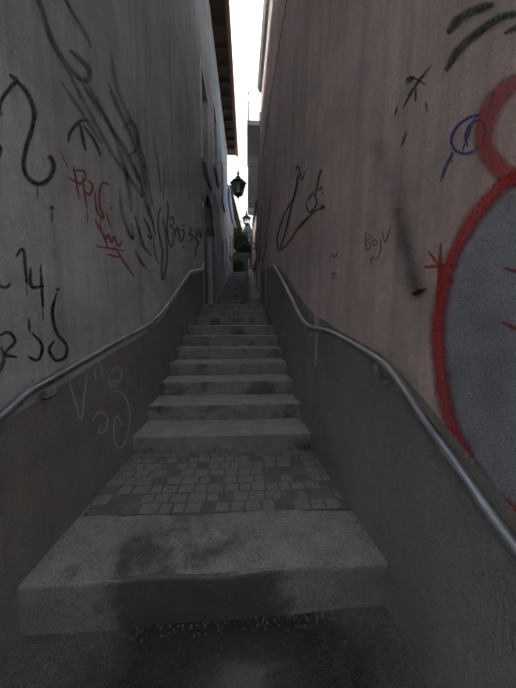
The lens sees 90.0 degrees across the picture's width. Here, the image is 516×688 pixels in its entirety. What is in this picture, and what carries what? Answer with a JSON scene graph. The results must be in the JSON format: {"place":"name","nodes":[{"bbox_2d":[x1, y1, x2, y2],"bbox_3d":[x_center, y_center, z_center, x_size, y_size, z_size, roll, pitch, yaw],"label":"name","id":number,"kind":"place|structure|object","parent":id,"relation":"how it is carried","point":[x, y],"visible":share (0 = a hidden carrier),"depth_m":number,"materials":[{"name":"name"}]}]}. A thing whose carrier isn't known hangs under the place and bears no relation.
{"place":"outdoors","nodes":[
{"label":"outdoors","id":0,"kind":"place"},
{"bbox_2d":[206,206,211,234],"bbox_3d":[-1.340,-3.429,7.021,0.001,0.600,1.200,0,5,-2],"label":"door tympanum","id":1,"kind":"object","parent":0,"point":[208,218],"depth_m":6.98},
{"bbox_2d":[0,606,427,687],"bbox_3d":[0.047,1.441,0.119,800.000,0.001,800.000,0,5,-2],"label":"street ground","id":2,"kind":"structure","parent":0,"point":[259,656],"depth_m":1.12,"materials":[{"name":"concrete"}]},
{"bbox_2d":[0,0,220,421],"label":"house wall","id":3,"kind":"structure","parent":2,"relation":"on","point":[154,49],"depth_m":1.82,"materials":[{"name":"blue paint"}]},
{"bbox_2d":[0,346,5,371],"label":"graffiti","id":4,"kind":"object","parent":3,"relation":"attached to","point":[3,357],"visible":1,"depth_m":1.11,"materials":[{"name":"black"}]},
{"bbox_2d":[0,331,16,357],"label":"graffiti","id":5,"kind":"object","parent":3,"relation":"attached to","point":[11,345],"visible":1,"depth_m":1.14,"materials":[{"name":"black paint"}]},
{"bbox_2d":[0,74,17,115],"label":"graffiti","id":6,"kind":"object","parent":3,"relation":"attached to","point":[5,93],"visible":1,"depth_m":1.14,"materials":[{"name":"black paint"}]},
{"bbox_2d":[16,248,27,285],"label":"graffiti","id":7,"kind":"object","parent":3,"relation":"attached to","point":[24,260],"visible":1,"depth_m":1.22,"materials":[{"name":"black paint"}]},
{"bbox_2d":[28,332,43,361],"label":"graffiti","id":8,"kind":"object","parent":3,"relation":"attached to","point":[41,351],"visible":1,"depth_m":1.30,"materials":[{"name":"black paint"}]},
{"bbox_2d":[29,267,43,288],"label":"graffiti","id":9,"kind":"object","parent":3,"relation":"attached to","point":[30,280],"visible":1,"depth_m":1.25,"materials":[{"name":"black paint"}]},
{"bbox_2d":[18,81,55,185],"bbox_3d":[-1.106,-1.008,1.302,0.001,0.461,0.250,0,5,-2],"label":"graffiti","id":10,"kind":"object","parent":3,"relation":"attached to","point":[25,150],"visible":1,"depth_m":1.26,"materials":[{"name":"black paint"}]},
{"bbox_2d":[39,265,43,306],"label":"graffiti","id":11,"kind":"object","parent":3,"relation":"attached to","point":[41,282],"visible":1,"depth_m":1.32,"materials":[{"name":"black paint"}]},
{"bbox_2d":[37,392,46,402],"bbox_3d":[-1.100,0.273,1.315,0.008,0.060,0.060,0,5,-2],"label":"handrail plate","id":12,"kind":"object","parent":3,"relation":"attached to","point":[39,397],"visible":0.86,"depth_m":1.31,"materials":[{"name":"grey metal"}]},
{"bbox_2d":[42,382,57,398],"bbox_3d":[-1.061,0.236,1.313,0.080,0.091,0.018,0,5,-2],"label":"handrail bracket","id":13,"kind":"object","parent":3,"relation":"attached to","point":[55,388],"visible":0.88,"depth_m":1.31,"materials":[{"name":"grey metal"}]},
{"bbox_2d":[48,293,67,361],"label":"graffiti","id":14,"kind":"object","parent":3,"relation":"attached to","point":[58,335],"visible":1,"depth_m":1.40,"materials":[{"name":"black paint"}]},
{"bbox_2d":[37,0,92,83],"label":"graffiti","id":15,"kind":"object","parent":3,"relation":"attached to","point":[59,54],"visible":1,"depth_m":1.47,"materials":[{"name":"grey paint"}]},
{"bbox_2d":[73,165,79,198],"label":"graffiti","id":16,"kind":"object","parent":3,"relation":"attached to","point":[74,170],"visible":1,"depth_m":1.58,"materials":[{"name":"red"}]},
{"bbox_2d":[67,118,86,142],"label":"graffiti","id":17,"kind":"object","parent":3,"relation":"attached to","point":[73,127],"visible":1,"depth_m":1.56,"materials":[{"name":"black paint"}]},
{"bbox_2d":[67,372,87,420],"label":"graffiti","id":18,"kind":"object","parent":3,"relation":"attached to","point":[74,399],"visible":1,"depth_m":1.62,"materials":[{"name":"grey paint"}]},
{"bbox_2d":[65,0,92,46],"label":"graffiti","id":19,"kind":"object","parent":3,"relation":"attached to","point":[76,18],"visible":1,"depth_m":1.59,"materials":[{"name":"grey"}]},
{"bbox_2d":[79,123,86,150],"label":"graffiti","id":20,"kind":"object","parent":3,"relation":"attached to","point":[82,138],"visible":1,"depth_m":1.65,"materials":[{"name":"black paint"}]},
{"bbox_2d":[83,125,100,154],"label":"graffiti","id":21,"kind":"object","parent":3,"relation":"attached to","point":[96,144],"visible":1,"depth_m":1.77,"materials":[{"name":"black paint"}]},
{"bbox_2d":[66,67,124,170],"bbox_3d":[-1.130,-1.533,1.853,0.001,0.257,0.727,0,5,-2],"label":"graffiti","id":22,"kind":"object","parent":3,"relation":"attached to","point":[90,113],"visible":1,"depth_m":1.73,"materials":[{"name":"grey paint"}]},
{"bbox_2d":[92,411,108,433],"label":"graffiti","id":23,"kind":"object","parent":3,"relation":"attached to","point":[106,416],"visible":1,"depth_m":1.87,"materials":[{"name":"grey paint"}]},
{"bbox_2d":[0,272,202,664],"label":"lower wall","id":24,"kind":"structure","parent":3,"relation":"attached to","point":[61,463],"depth_m":1.51,"materials":[{"name":"grey concrete"}]},
{"bbox_2d":[0,262,203,424],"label":"handrail tube","id":25,"kind":"object","parent":3,"relation":"attached to","point":[12,407],"visible":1,"depth_m":1.40,"materials":[{"name":"silver metal"}]},
{"bbox_2d":[98,182,109,219],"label":"graffiti","id":26,"kind":"object","parent":3,"relation":"attached to","point":[102,213],"visible":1,"depth_m":1.85,"materials":[{"name":"red paint"}]},
{"bbox_2d":[87,84,131,211],"bbox_3d":[-1.137,-1.465,2.037,0.001,0.617,0.689,0,5,-2],"label":"graffiti","id":27,"kind":"object","parent":3,"relation":"attached to","point":[103,115],"visible":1,"depth_m":2.00,"materials":[{"name":"grey paint"}]},
{"bbox_2d":[78,78,140,177],"bbox_3d":[-1.139,-1.630,2.079,0.001,0.224,0.991,0,5,-2],"label":"graffiti","id":28,"kind":"object","parent":3,"relation":"attached to","point":[106,123],"visible":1,"depth_m":1.99,"materials":[{"name":"grey paint"}]},
{"bbox_2d":[103,234,122,246],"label":"graffiti","id":29,"kind":"object","parent":3,"relation":"attached to","point":[115,239],"visible":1,"depth_m":2.02,"materials":[{"name":"red"}]},
{"bbox_2d":[108,366,122,387],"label":"graffiti","id":30,"kind":"object","parent":3,"relation":"attached to","point":[118,381],"visible":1,"depth_m":2.04,"materials":[{"name":"grey paint"}]},
{"bbox_2d":[111,390,130,448],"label":"graffiti","id":31,"kind":"object","parent":3,"relation":"attached to","point":[118,417],"visible":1,"depth_m":2.15,"materials":[{"name":"grey paint"}]},
{"bbox_2d":[111,56,146,169],"bbox_3d":[-1.151,-2.023,2.344,0.001,0.578,0.704,0,5,-2],"label":"graffiti","id":32,"kind":"object","parent":3,"relation":"attached to","point":[131,122],"visible":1,"depth_m":2.41,"materials":[{"name":"grey paint"}]},
{"bbox_2d":[109,86,149,213],"bbox_3d":[-1.151,-1.671,2.374,0.001,0.743,0.843,0,5,-2],"label":"graffiti","id":33,"kind":"object","parent":3,"relation":"attached to","point":[137,152],"visible":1,"depth_m":2.36,"materials":[{"name":"grey paint"}]},
{"bbox_2d":[134,215,151,254],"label":"graffiti","id":34,"kind":"object","parent":3,"relation":"attached to","point":[141,240],"visible":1,"depth_m":2.56,"materials":[{"name":"grey"}]},
{"bbox_2d":[157,208,168,278],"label":"graffiti","id":35,"kind":"object","parent":3,"relation":"attached to","point":[161,245],"visible":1,"depth_m":3.16,"materials":[{"name":"grey paint"}]},
{"bbox_2d":[167,200,173,246],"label":"graffiti","id":36,"kind":"object","parent":3,"relation":"attached to","point":[167,227],"visible":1,"depth_m":3.44,"materials":[{"name":"black paint"}]},
{"bbox_2d":[200,54,202,157],"bbox_3d":[-1.312,-5.411,5.925,0.032,2.241,0.139,0,5,-2],"label":"window surround","id":37,"kind":"object","parent":3,"relation":"attached to","point":[201,109],"visible":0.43,"depth_m":5.91,"materials":[{"name":"white paint"}]},
{"bbox_2d":[201,203,206,303],"bbox_3d":[-1.302,-1.799,6.171,0.105,2.900,0.280,0,5,-2],"label":"door frame","id":38,"kind":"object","parent":3,"relation":"attached to","point":[203,217],"depth_m":6.04,"materials":[{"name":"stone"}]},
{"bbox_2d":[201,60,207,101],"bbox_3d":[-1.334,-6.508,6.401,0.032,0.139,1.000,0,5,-2],"label":"window surround","id":39,"kind":"object","parent":3,"relation":"attached to","point":[204,80],"visible":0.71,"depth_m":6.35,"materials":[{"name":"white paint"}]},
{"bbox_2d":[201,158,211,190],"bbox_3d":[-1.305,-4.295,6.596,0.090,0.098,1.320,0,5,-2],"label":"window sill","id":40,"kind":"structure","parent":3,"relation":"attached to","point":[203,162],"depth_m":6.40,"materials":[{"name":"stone"}]},
{"bbox_2d":[206,221,207,303],"bbox_3d":[-1.349,-1.774,6.462,0.135,2.600,0.199,0,5,-2],"label":"door","id":41,"kind":"structure","parent":3,"relation":"attached to","point":[206,260],"depth_m":6.43,"materials":[{"name":"wood"}]},
{"bbox_2d":[208,100,209,176],"bbox_3d":[-1.357,-5.510,7.060,0.032,2.241,0.139,0,5,-2],"label":"window surround","id":42,"kind":"object","parent":3,"relation":"attached to","point":[208,140],"visible":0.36,"depth_m":7.00,"materials":[{"name":"white paint"}]},
{"bbox_2d":[205,196,213,237],"bbox_3d":[-1.314,-3.529,7.014,0.001,0.800,1.600,0,5,-2],"label":"door arch stone","id":43,"kind":"object","parent":3,"relation":"attached to","point":[207,203],"visible":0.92,"depth_m":6.99,"materials":[{"name":"grey stone"}]},
{"bbox_2d":[212,91,213,164],"bbox_3d":[-1.399,-6.648,8.023,0.032,2.141,0.139,0,5,-2],"label":"window surround","id":44,"kind":"object","parent":3,"relation":"attached to","point":[213,129],"visible":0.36,"depth_m":8.02,"materials":[{"name":"white paint"}]},
{"bbox_2d":[212,237,214,303],"bbox_3d":[-1.405,-1.896,7.857,0.135,2.600,0.199,0,5,-2],"label":"door frame","id":45,"kind":"object","parent":3,"relation":"attached to","point":[213,270],"visible":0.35,"depth_m":7.75,"materials":[{"name":"grey stone"}]},
{"bbox_2d":[213,194,219,303],"bbox_3d":[-1.397,-3.046,8.880,0.024,3.512,1.662,0,5,-2],"label":"stone","id":46,"kind":"object","parent":3,"relation":"attached to","point":[214,236],"visible":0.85,"depth_m":8.06,"materials":[{"name":"stone"}]},
{"bbox_2d":[213,165,219,187],"bbox_3d":[-1.391,-5.578,8.640,0.090,0.098,1.220,0,5,-2],"label":"window sill","id":47,"kind":"structure","parent":3,"relation":"attached to","point":[216,176],"depth_m":8.55,"materials":[{"name":"paint"}]},
{"bbox_2d":[210,0,234,154],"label":"eave soffit","id":48,"kind":"structure","parent":3,"relation":"attached to","point":[218,15],"depth_m":8.99,"materials":[{"name":"brown wood"}]},
{"bbox_2d":[209,0,223,5],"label":"roof rafter","id":49,"kind":"object","parent":48,"relation":"attached to","point":[216,2],"visible":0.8,"depth_m":7.27,"materials":[{"name":"brown wood"}]},
{"bbox_2d":[212,22,224,30],"bbox_3d":[-1.199,-9.713,7.884,0.398,0.129,0.100,0,5,-2],"label":"roof rafter","id":50,"kind":"object","parent":48,"relation":"attached to","point":[218,25],"visible":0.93,"depth_m":7.84,"materials":[{"name":"brown wood"}]},
{"bbox_2d":[215,44,226,51],"bbox_3d":[-1.224,-9.767,8.501,0.398,0.129,0.100,0,5,-2],"label":"roof rafter","id":51,"kind":"object","parent":48,"relation":"attached to","point":[220,47],"visible":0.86,"depth_m":8.46,"materials":[{"name":"brown wood"}]},
{"bbox_2d":[217,63,227,69],"bbox_3d":[-1.248,-9.821,9.118,0.398,0.129,0.100,0,5,-2],"label":"roof rafter","id":52,"kind":"object","parent":48,"relation":"attached to","point":[223,66],"visible":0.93,"depth_m":9.07,"materials":[{"name":"brown wood"}]},
{"bbox_2d":[219,79,229,85],"bbox_3d":[-1.273,-9.875,9.735,0.398,0.129,0.100,0,5,-2],"label":"roof rafter","id":53,"kind":"object","parent":48,"relation":"attached to","point":[224,81],"visible":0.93,"depth_m":9.69,"materials":[{"name":"brown wood"}]},
{"bbox_2d":[222,106,231,111],"bbox_3d":[-1.322,-9.983,10.970,0.398,0.129,0.100,0,5,-2],"label":"roof rafter","id":54,"kind":"object","parent":48,"relation":"attached to","point":[226,109],"visible":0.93,"depth_m":10.93,"materials":[{"name":"brown wood"}]},
{"bbox_2d":[224,0,237,156],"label":"eave gutter","id":55,"kind":"object","parent":48,"relation":"attached to","point":[228,28],"visible":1,"depth_m":9.12,"materials":[{"name":"brown metal"}]},
{"bbox_2d":[17,509,387,635],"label":"step","id":56,"kind":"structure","parent":2,"relation":"on","point":[100,572],"depth_m":1.28,"materials":[{"name":"grey concrete"}]},
{"bbox_2d":[0,325,420,687],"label":"grit and pebbles","id":57,"kind":"object","parent":2,"relation":"on","point":[69,643],"visible":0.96,"depth_m":1.21,"materials":[{"name":"grey gravel"}]},
{"bbox_2d":[80,450,349,516],"bbox_3d":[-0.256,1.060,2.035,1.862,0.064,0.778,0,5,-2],"label":"cobblestones","id":58,"kind":"structure","parent":2,"relation":"on","point":[257,484],"depth_m":1.92,"materials":[{"name":"stone"}]},
{"bbox_2d":[132,418,310,453],"bbox_3d":[-0.336,0.917,2.592,1.754,0.198,0.438,0,5,-2],"label":"granite step","id":59,"kind":"object","parent":58,"relation":"on","point":[211,436],"visible":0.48,"depth_m":2.40,"materials":[{"name":"grey stone"}]},
{"bbox_2d":[148,394,300,420],"bbox_3d":[-0.363,0.725,2.960,1.730,0.200,0.438,0,5,-2],"label":"granite step","id":60,"kind":"object","parent":59,"relation":"on","point":[224,407],"visible":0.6,"depth_m":2.77,"materials":[{"name":"grey stone"}]},
{"bbox_2d":[160,374,292,395],"bbox_3d":[-0.391,0.528,3.329,1.706,0.201,0.439,0,5,-2],"label":"granite step","id":61,"kind":"object","parent":60,"relation":"on","point":[228,384],"visible":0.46,"depth_m":3.13,"materials":[{"name":"grey stone"}]},
{"bbox_2d":[169,358,286,375],"bbox_3d":[-0.418,0.335,3.697,1.682,0.200,0.442,0,5,-2],"label":"granite step","id":62,"kind":"object","parent":61,"relation":"on","point":[183,367],"visible":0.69,"depth_m":3.49,"materials":[{"name":"grey stone"}]},
{"bbox_2d":[177,346,281,359],"bbox_3d":[-0.445,0.141,4.065,1.658,0.202,0.435,0,5,-2],"label":"granite step","id":63,"kind":"object","parent":62,"relation":"on","point":[229,352],"visible":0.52,"depth_m":3.86,"materials":[{"name":"grey stone"}]},
{"bbox_2d":[183,335,276,345],"bbox_3d":[-0.473,-0.052,4.435,1.634,0.197,0.437,0,5,-2],"label":"granite step","id":64,"kind":"object","parent":63,"relation":"on","point":[229,340],"visible":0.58,"depth_m":4.22,"materials":[{"name":"grey stone"}]},
{"bbox_2d":[188,325,273,334],"bbox_3d":[-0.508,-0.264,5.012,1.610,0.198,0.846,0,5,-2],"label":"granite step","id":65,"kind":"object","parent":64,"relation":"on","point":[231,330],"visible":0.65,"depth_m":4.60,"materials":[{"name":"grey stone"}]},
{"bbox_2d":[197,317,267,324],"bbox_3d":[-0.557,-0.477,5.585,1.559,0.200,0.436,0,5,-2],"label":"granite step","id":66,"kind":"object","parent":65,"relation":"on","point":[237,321],"visible":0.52,"depth_m":5.38,"materials":[{"name":"grey stone"}]},
{"bbox_2d":[200,310,265,317],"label":"granite step","id":67,"kind":"object","parent":66,"relation":"on","point":[229,314],"visible":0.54,"depth_m":5.74,"materials":[{"name":"grey stone"}]},
{"bbox_2d":[203,304,263,310],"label":"granite step","id":68,"kind":"object","parent":67,"relation":"on","point":[226,307],"visible":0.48,"depth_m":6.11,"materials":[{"name":"grey stone"}]},
{"bbox_2d":[218,77,227,291],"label":"house wall","id":69,"kind":"structure","parent":2,"relation":"on","point":[223,232],"depth_m":11.39,"materials":[{"name":"white paint"}]},
{"bbox_2d":[228,204,233,277],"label":"house wall","id":70,"kind":"structure","parent":2,"relation":"on","point":[230,263],"depth_m":15.99,"materials":[{"name":"white paint"}]},
{"bbox_2d":[228,188,232,223],"bbox_3d":[-1.651,-8.235,15.605,0.099,0.619,3.350,0,5,-2],"label":"blue fascia board","id":71,"kind":"object","parent":70,"relation":"attached to","point":[230,205],"visible":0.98,"depth_m":14.73,"materials":[{"name":"blue"}]},
{"bbox_2d":[252,122,260,282],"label":"house wall","id":72,"kind":"structure","parent":2,"relation":"on","point":[254,232],"depth_m":12.71,"materials":[{"name":"grey paint"}]},
{"bbox_2d":[247,120,258,165],"bbox_3d":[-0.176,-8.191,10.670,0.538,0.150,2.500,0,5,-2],"label":"building","id":73,"kind":"structure","parent":72,"relation":"attached to","point":[252,137],"depth_m":10.13,"materials":[{"name":"white paint"}]},
{"bbox_2d":[255,112,260,287],"bbox_3d":[0.016,-5.018,9.398,0.240,6.352,0.090,0,5,-2],"label":"downpipe","id":74,"kind":"object","parent":72,"relation":"attached to","point":[258,196],"visible":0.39,"depth_m":9.34,"materials":[{"name":"metal"}]},
{"bbox_3d":[-0.018,-6.685,10.959,0.085,1.700,1.200,0,5,-2],"label":"window surround","id":75,"kind":"object","parent":72,"relation":"attached to","visible":0},
{"bbox_2d":[248,155,256,198],"bbox_3d":[-0.212,-6.624,10.258,0.414,1.500,0.036,-3,6,-34],"label":"shutter","id":76,"kind":"object","parent":75,"relation":"attached to","point":[252,176],"visible":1,"depth_m":10.23,"materials":[{"name":"white paint"}]},
{"bbox_2d":[257,0,515,487],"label":"house wall","id":77,"kind":"structure","parent":2,"relation":"on","point":[341,88],"depth_m":1.43,"materials":[{"name":"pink paint"}]},
{"bbox_2d":[230,171,245,198],"bbox_3d":[-0.658,-5.335,8.540,0.562,1.037,0.486,0,5,-2],"label":"lantern frame","id":78,"kind":"object","parent":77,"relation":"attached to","point":[238,194],"visible":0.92,"depth_m":8.46,"materials":[{"name":"black metal"}]},
{"bbox_2d":[231,180,244,193],"bbox_3d":[-0.658,-5.138,8.557,0.471,0.351,0.408,0,5,-2],"label":"lantern glass","id":79,"kind":"object","parent":78,"relation":"in","point":[238,185],"visible":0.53,"depth_m":8.42,"materials":[{"name":"grey glass"}]},
{"bbox_2d":[257,0,268,91],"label":"roof eave","id":80,"kind":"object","parent":77,"relation":"attached to","point":[264,9],"depth_m":7.40,"materials":[{"name":"paint"}]},
{"bbox_2d":[260,0,286,173],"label":"cable","id":81,"kind":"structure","parent":77,"relation":"attached to","point":[273,77],"depth_m":4.95,"materials":[{"name":"black rubber"}]},
{"bbox_2d":[276,174,307,252],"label":"graffiti","id":82,"kind":"object","parent":77,"relation":"attached to","point":[292,200],"visible":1,"depth_m":3.55,"materials":[{"name":"black paint"}]},
{"bbox_2d":[305,193,317,212],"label":"graffiti","id":83,"kind":"object","parent":77,"relation":"attached to","point":[308,211],"visible":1,"depth_m":2.51,"materials":[{"name":"black paint"}]},
{"bbox_2d":[299,205,324,228],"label":"graffiti","id":84,"kind":"object","parent":77,"relation":"attached to","point":[322,206],"visible":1,"depth_m":2.42,"materials":[{"name":"black paint"}]},
{"bbox_2d":[373,363,387,379],"bbox_3d":[0.625,0.138,1.312,0.080,0.093,0.025,0,5,-2],"label":"handrail bracket","id":85,"kind":"object","parent":77,"relation":"attached to","point":[376,373],"visible":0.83,"depth_m":1.30,"materials":[{"name":"grey metal"}]},
{"bbox_2d":[260,265,515,563],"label":"handrail tube","id":86,"kind":"object","parent":77,"relation":"attached to","point":[503,533],"visible":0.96,"depth_m":0.89,"materials":[{"name":"silver metal"}]},
{"bbox_2d":[261,266,515,687],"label":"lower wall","id":87,"kind":"structure","parent":77,"relation":"attached to","point":[450,602],"depth_m":1.13,"materials":[{"name":"grey concrete"}]},
{"bbox_2d":[378,142,436,299],"bbox_3d":[0.678,-0.706,1.307,0.013,1.016,0.691,0,5,-5],"label":"graffiti","id":88,"kind":"object","parent":77,"relation":"attached to","point":[401,225],"visible":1,"depth_m":1.24,"materials":[{"name":"grey paint"}]},
{"bbox_2d":[396,208,429,298],"bbox_3d":[0.689,-0.443,1.197,0.008,0.478,0.340,0,5,-5],"label":"graffiti","id":89,"kind":"object","parent":77,"relation":"attached to","point":[410,260],"visible":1,"depth_m":1.18,"materials":[{"name":"grey paint"}]},
{"bbox_2d":[402,65,431,107],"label":"graffiti","id":90,"kind":"object","parent":77,"relation":"attached to","point":[414,87],"visible":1,"depth_m":1.16,"materials":[{"name":"black paint"}]},
{"bbox_2d":[437,243,442,297],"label":"graffiti","id":91,"kind":"object","parent":77,"relation":"attached to","point":[439,271],"visible":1,"depth_m":1.00,"materials":[{"name":"red"}]},
{"bbox_2d":[424,264,456,268],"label":"graffiti","id":92,"kind":"object","parent":77,"relation":"attached to","point":[443,266],"visible":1,"depth_m":0.99,"materials":[{"name":"red"}]},
{"bbox_2d":[428,251,453,284],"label":"graffiti","id":93,"kind":"object","parent":77,"relation":"attached to","point":[443,270],"visible":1,"depth_m":0.99,"materials":[{"name":"red"}]},
{"bbox_2d":[440,153,453,181],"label":"graffiti","id":94,"kind":"object","parent":77,"relation":"attached to","point":[446,166],"visible":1,"depth_m":0.98,"materials":[{"name":"blue paint"}]},
{"bbox_2d":[450,114,485,154],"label":"graffiti","id":95,"kind":"object","parent":77,"relation":"attached to","point":[465,136],"visible":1,"depth_m":0.90,"materials":[{"name":"blue paint"}]},
{"bbox_2d":[446,2,493,34],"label":"graffiti","id":96,"kind":"object","parent":77,"relation":"attached to","point":[457,22],"visible":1,"depth_m":0.90,"materials":[{"name":"black"}]},
{"bbox_2d":[429,170,515,511],"bbox_3d":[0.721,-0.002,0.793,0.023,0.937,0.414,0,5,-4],"label":"graffiti","id":97,"kind":"object","parent":77,"relation":"attached to","point":[485,411],"visible":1,"depth_m":0.81,"materials":[{"name":"paint"}]},
{"bbox_2d":[444,10,515,71],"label":"graffiti","id":98,"kind":"object","parent":77,"relation":"attached to","point":[491,22],"visible":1,"depth_m":0.86,"materials":[{"name":"black paint"}]},
{"bbox_2d":[473,73,515,187],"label":"graffiti","id":99,"kind":"object","parent":77,"relation":"attached to","point":[500,168],"visible":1,"depth_m":0.80,"materials":[{"name":"red paint"}]},
{"bbox_2d":[230,185,241,230],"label":"roof","id":100,"kind":"structure","parent":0,"point":[236,217],"depth_m":24.40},
{"bbox_2d":[227,0,260,229],"label":"sky","id":101,"kind":"structure","parent":0,"point":[244,14],"materials":[{"name":"white"}]},
{"bbox_2d":[248,269,259,303],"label":"wall","id":102,"kind":"structure","parent":0,"point":[254,298],"depth_m":8.71,"materials":[{"name":"grey concrete"}]},
{"bbox_3d":[-0.160,-6.604,13.371,0.170,0.079,1.300,0,5,-2],"label":"window sill","id":103,"kind":"object","parent":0,"visible":0},
{"bbox_3d":[-0.117,-7.492,13.295,0.085,1.700,1.200,0,5,-2],"label":"window surround","id":104,"kind":"object","parent":103,"relation":"on","visible":0},
{"bbox_2d":[248,196,254,208],"bbox_3d":[-0.312,-7.430,12.595,0.414,1.500,0.036,-3,6,-34],"label":"shutter","id":105,"kind":"object","parent":104,"relation":"attached to","point":[251,202],"visible":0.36,"depth_m":12.62,"materials":[{"name":"white paint"}]},
{"bbox_3d":[-1.262,-4.642,18.723,7.100,0.397,3.000,0,5,-2],"label":"upper landing slab","id":106,"kind":"object","parent":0,"visible":0},
{"bbox_2d":[233,253,251,271],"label":"wall","id":107,"kind":"structure","parent":106,"relation":"on","point":[244,257],"depth_m":19.29,"materials":[{"name":"grey concrete"}]},
{"bbox_3d":[-1.620,-5.343,18.940,0.313,1.165,0.549,0,5,-2],"label":"shrub wood","id":108,"kind":"object","parent":106,"relation":"on","visible":0},
{"bbox_2d":[233,259,245,271],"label":"shrub leaves","id":109,"kind":"object","parent":108,"relation":"on","point":[238,266],"visible":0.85,"depth_m":18.64,"materials":[{"name":"green plant"}]},
{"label":"shrub wood","id":110,"kind":"object","parent":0,"visible":0},
{"bbox_2d":[233,221,251,252],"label":"shrub leaves","id":111,"kind":"object","parent":110,"relation":"attached to","point":[241,235],"visible":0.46,"depth_m":19.94,"materials":[{"name":"green plant"}]},
{"bbox_2d":[236,241,251,252],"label":"shrub leaves","id":112,"kind":"object","parent":110,"relation":"attached to","point":[245,249],"visible":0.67,"depth_m":19.99,"materials":[{"name":"green plant"}]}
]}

